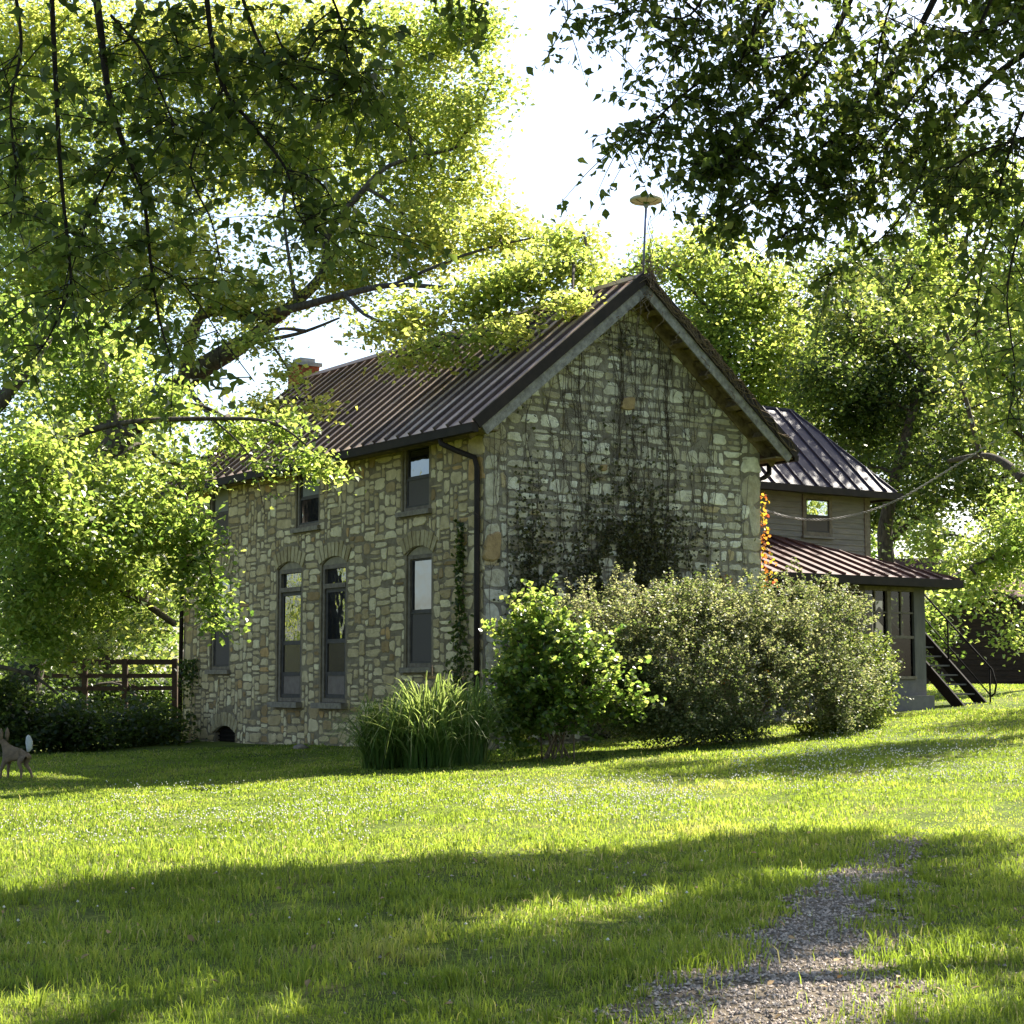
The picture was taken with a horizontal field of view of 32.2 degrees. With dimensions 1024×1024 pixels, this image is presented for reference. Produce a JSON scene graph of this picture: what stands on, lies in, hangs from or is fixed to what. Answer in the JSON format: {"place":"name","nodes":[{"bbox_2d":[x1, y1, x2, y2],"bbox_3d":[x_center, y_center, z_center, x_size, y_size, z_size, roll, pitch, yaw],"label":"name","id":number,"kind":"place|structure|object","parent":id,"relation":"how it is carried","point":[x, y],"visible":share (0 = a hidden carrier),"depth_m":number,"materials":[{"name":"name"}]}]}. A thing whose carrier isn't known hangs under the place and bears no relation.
{"place":"outdoors","nodes":[
{"label":"outdoors","id":0,"kind":"place"},
{"bbox_2d":[305,667,532,769],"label":"ornamental grass","id":1,"kind":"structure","parent":0,"point":[429,730],"depth_m":26.16,"materials":[{"name":"green plant"}]},
{"bbox_2d":[0,682,1023,1023],"bbox_3d":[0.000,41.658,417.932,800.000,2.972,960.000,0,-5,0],"label":"ground","id":2,"kind":"structure","parent":0,"point":[370,1000],"depth_m":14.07,"materials":[{"name":"plant"}]},
{"bbox_2d":[0,727,32,778],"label":"deer statue","id":3,"kind":"object","parent":2,"relation":"on","point":[11,753],"visible":1,"depth_m":28.21,"materials":[{"name":"paint"}]},
{"bbox_2d":[0,541,184,720],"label":"shade tree","id":4,"kind":"object","parent":2,"relation":"on","point":[148,628],"visible":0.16,"depth_m":45.43,"materials":[{"name":"green plant"}]},
{"bbox_2d":[2,610,183,673],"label":"distant tree","id":5,"kind":"object","parent":2,"relation":"on","point":[174,648],"visible":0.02,"depth_m":94.12,"materials":[{"name":"green plant"}]},
{"bbox_2d":[0,43,188,712],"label":"garden maple","id":6,"kind":"object","parent":2,"relation":"on","point":[94,441],"visible":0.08,"depth_m":58.37,"materials":[{"name":"green plant"}]},
{"bbox_2d":[0,653,207,754],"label":"yew hedge","id":7,"kind":"object","parent":2,"relation":"on","point":[49,720],"visible":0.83,"depth_m":36.88,"materials":[{"name":"green plant"}]},
{"bbox_2d":[43,659,177,739],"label":"fence","id":8,"kind":"object","parent":2,"relation":"on","point":[84,688],"visible":0.42,"depth_m":40.29,"materials":[{"name":"brown wood"}]},
{"bbox_2d":[0,286,366,694],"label":"box elder","id":9,"kind":"object","parent":2,"relation":"on","point":[46,523],"visible":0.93,"depth_m":27.13,"materials":[{"name":"green plant"}]},
{"bbox_2d":[0,0,491,479],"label":"overhanging maple","id":10,"kind":"object","parent":2,"relation":"on","point":[65,250],"visible":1,"depth_m":12.30,"materials":[{"name":"green plant"}]},
{"bbox_2d":[293,743,308,749],"bbox_3d":[-3.987,4.462,33.456,0.314,0.190,0.215,0,-5,0],"label":"rock","id":11,"kind":"object","parent":2,"relation":"on","point":[300,746],"visible":0.53,"depth_m":33.39,"materials":[{"name":"grey stone"}]},
{"bbox_2d":[0,0,628,753],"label":"maple tree","id":12,"kind":"object","parent":2,"relation":"on","point":[428,220],"visible":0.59,"depth_m":36.74,"materials":[{"name":"green plant"}]},
{"bbox_2d":[1,726,1023,943],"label":"clover flowers","id":13,"kind":"object","parent":2,"relation":"on","point":[509,797],"visible":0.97,"depth_m":19.89,"materials":[{"name":"white plant"}]},
{"bbox_2d":[1,831,1023,1023],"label":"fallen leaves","id":14,"kind":"object","parent":2,"relation":"on","point":[307,981],"visible":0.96,"depth_m":10.54,"materials":[{"name":"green plant"}]},
{"bbox_2d":[154,272,963,749],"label":"stone house","id":15,"kind":"structure","parent":2,"relation":"on","point":[348,596],"depth_m":33.23,"materials":[{"name":"beige stone"}]},
{"bbox_2d":[174,658,200,730],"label":"shade creeper","id":16,"kind":"object","parent":15,"relation":"attached to","point":[188,666],"visible":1,"depth_m":39.36,"materials":[{"name":"green plant"}]},
{"bbox_2d":[205,488,229,546],"bbox_3d":[-6.425,0.063,38.930,0.220,1.330,1.170,4,-7,-34],"label":"window","id":17,"kind":"structure","parent":15,"relation":"in","point":[222,496],"depth_m":39.00,"materials":[{"name":"glass"}]},
{"bbox_2d":[204,570,230,673],"bbox_3d":[-6.335,2.387,38.574,0.220,2.276,1.150,4,-7,-34],"label":"window","id":18,"kind":"structure","parent":15,"relation":"in","point":[220,654],"depth_m":38.58,"materials":[{"name":"glass"}]},
{"bbox_2d":[267,562,301,707],"bbox_3d":[-4.511,2.475,35.833,0.310,2.936,1.260,4,-7,-34],"label":"window","id":19,"kind":"structure","parent":15,"relation":"in","point":[290,575],"depth_m":35.94,"materials":[{"name":"clear glass"}]},
{"bbox_2d":[290,472,320,533],"bbox_3d":[-4.076,-0.266,35.500,0.220,1.330,1.170,4,-7,-34],"label":"window","id":20,"kind":"structure","parent":15,"relation":"in","point":[308,500],"depth_m":35.60,"materials":[{"name":"glass"}]},
{"bbox_2d":[310,557,347,708],"bbox_3d":[-3.463,2.329,34.303,0.310,2.936,1.220,4,-7,-34],"label":"window","id":21,"kind":"structure","parent":15,"relation":"in","point":[335,569],"depth_m":34.41,"materials":[{"name":"clear glass"}]},
{"bbox_2d":[395,446,431,517],"bbox_3d":[-1.722,-0.596,32.062,0.220,1.330,1.150,4,-7,-34],"label":"window","id":22,"kind":"structure","parent":15,"relation":"in","point":[416,461],"depth_m":32.13,"materials":[{"name":"glass"}]},
{"bbox_2d":[399,546,433,672],"bbox_3d":[-1.649,1.740,31.730,0.220,2.256,1.090,4,-7,-34],"label":"window","id":23,"kind":"structure","parent":15,"relation":"in","point":[419,656],"depth_m":31.81,"materials":[{"name":"glass"}]},
{"bbox_2d":[440,519,480,702],"bbox_3d":[-0.924,2.011,30.431,0.208,3.810,1.681,4,-7,-34],"label":"wall creeper","id":24,"kind":"object","parent":15,"relation":"attached to","point":[460,556],"depth_m":30.44,"materials":[{"name":"green plant"}]},
{"bbox_2d":[473,310,755,743],"bbox_3d":[1.973,0.151,31.724,6.371,8.397,0.153,4,-7,-34],"label":"ivy","id":25,"kind":"object","parent":15,"relation":"attached to","point":[646,575],"visible":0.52,"depth_m":31.75,"materials":[{"name":"green plant"}]},
{"bbox_2d":[630,194,662,272],"bbox_3d":[2.438,-4.999,32.145,0.600,1.480,0.600,0,-5,0],"label":"antenna dish","id":26,"kind":"object","parent":15,"relation":"on","point":[637,200],"visible":0.81,"depth_m":32.11,"materials":[{"name":"beige metal"}]},
{"bbox_2d":[611,215,796,451],"bbox_3d":[3.668,-3.277,32.476,4.293,4.051,0.875,3,-6,-27],"label":"dead vine","id":27,"kind":"object","parent":15,"relation":"attached to","point":[652,272],"visible":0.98,"depth_m":32.20,"materials":[{"name":"brown plant"}]},
{"bbox_2d":[714,574,737,697],"bbox_3d":[3.974,2.549,32.855,0.704,2.800,0.152,4,-7,-33],"label":"rusty creeper","id":28,"kind":"object","parent":15,"relation":"attached to","point":[733,598],"visible":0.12,"depth_m":32.97,"materials":[{"name":"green plant"}]},
{"bbox_2d":[760,493,793,724],"bbox_3d":[4.963,1.833,33.844,0.793,4.416,0.592,3,-6,-31],"label":"autumn vine","id":29,"kind":"object","parent":15,"relation":"attached to","point":[767,530],"visible":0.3,"depth_m":33.67,"materials":[{"name":"orange plant"}]},
{"bbox_2d":[801,494,834,539],"bbox_3d":[6.711,0.109,38.887,0.954,0.950,0.090,4,-7,-34],"label":"window","id":30,"kind":"structure","parent":15,"relation":"in","point":[813,506],"depth_m":38.88,"materials":[{"name":"glass"}]},
{"bbox_2d":[763,426,1017,520],"bbox_3d":[7.733,-1.032,33.206,0.733,1.990,8.020,4,-7,-35],"label":"service cable","id":31,"kind":"object","parent":15,"relation":"attached to","point":[956,465],"visible":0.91,"depth_m":34.30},
{"bbox_2d":[471,573,666,760],"bbox_3d":[0.792,2.421,27.309,3.052,2.969,2.204,0,-5,0],"label":"lilac shrub","id":32,"kind":"object","parent":2,"relation":"on","point":[545,683],"visible":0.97,"depth_m":26.88,"materials":[{"name":"green plant"}]},
{"bbox_2d":[562,212,842,434],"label":"elm tree","id":33,"kind":"object","parent":2,"relation":"on","point":[757,360],"visible":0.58,"depth_m":55.62,"materials":[{"name":"green plant"}]},
{"bbox_2d":[510,557,904,749],"bbox_3d":[3.470,2.237,28.783,7.090,3.258,3.327,2,-6,-24],"label":"privet bush","id":34,"kind":"object","parent":2,"relation":"on","point":[784,645],"visible":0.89,"depth_m":28.60,"materials":[{"name":"green plant"}]},
{"bbox_2d":[526,0,1023,463],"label":"overhanging box elder","id":35,"kind":"object","parent":2,"relation":"on","point":[712,166],"visible":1,"depth_m":14.52,"materials":[{"name":"green plant"}]},
{"bbox_2d":[785,627,911,735],"bbox_3d":[5.942,3.064,30.943,1.479,2.250,3.051,-4,-7,39],"label":"juniper bush","id":36,"kind":"object","parent":2,"relation":"on","point":[880,655],"visible":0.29,"depth_m":31.02,"materials":[{"name":"green plant"}]},
{"bbox_2d":[755,228,1023,557],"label":"oak tree","id":37,"kind":"object","parent":2,"relation":"on","point":[874,521],"visible":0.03,"depth_m":68.19,"materials":[{"name":"green plant"}]},
{"bbox_2d":[767,108,1023,561],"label":"hackberry tree","id":38,"kind":"object","parent":2,"relation":"on","point":[868,392],"visible":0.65,"depth_m":50.90,"materials":[{"name":"green plant"}]},
{"bbox_2d":[871,515,947,558],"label":"distant tree","id":39,"kind":"object","parent":2,"relation":"on","point":[874,553],"depth_m":94.29,"materials":[{"name":"green plant"}]},
{"bbox_2d":[853,158,1023,522],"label":"linden tree","id":40,"kind":"object","parent":2,"relation":"on","point":[934,253],"visible":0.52,"depth_m":29.68,"materials":[{"name":"green plant"}]},
{"bbox_2d":[877,477,1023,696],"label":"walnut tree","id":41,"kind":"object","parent":2,"relation":"on","point":[990,564],"visible":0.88,"depth_m":44.75,"materials":[{"name":"green plant"}]},
{"bbox_2d":[895,556,1023,683],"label":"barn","id":42,"kind":"structure","parent":2,"relation":"on","point":[1011,672],"depth_m":62.61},
{"bbox_2d":[925,594,996,705],"bbox_3d":[9.216,2.796,38.719,0.830,3.360,2.781,4,-7,-34],"label":"outdoor stair","id":43,"kind":"object","parent":2,"relation":"on","point":[960,679],"visible":0.61,"depth_m":38.30,"materials":[{"name":"black metal"}]},
{"bbox_2d":[953,515,1018,556],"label":"distant tree","id":44,"kind":"object","parent":2,"relation":"on","point":[978,533],"visible":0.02,"depth_m":90.77,"materials":[{"name":"green plant"}]},
{"bbox_2d":[0,0,1023,680],"label":"sky","id":45,"kind":"structure","parent":0,"point":[545,165],"materials":[{"name":"white"}]},
{"bbox_2d":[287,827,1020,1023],"bbox_3d":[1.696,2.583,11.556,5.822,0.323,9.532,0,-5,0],"label":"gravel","id":46,"kind":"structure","parent":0,"point":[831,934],"depth_m":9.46,"materials":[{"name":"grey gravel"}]},
{"bbox_2d":[595,834,943,1023],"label":"path","id":47,"kind":"structure","parent":0,"point":[750,996],"depth_m":9.27,"materials":[{"name":"grey gravel"}]}
]}

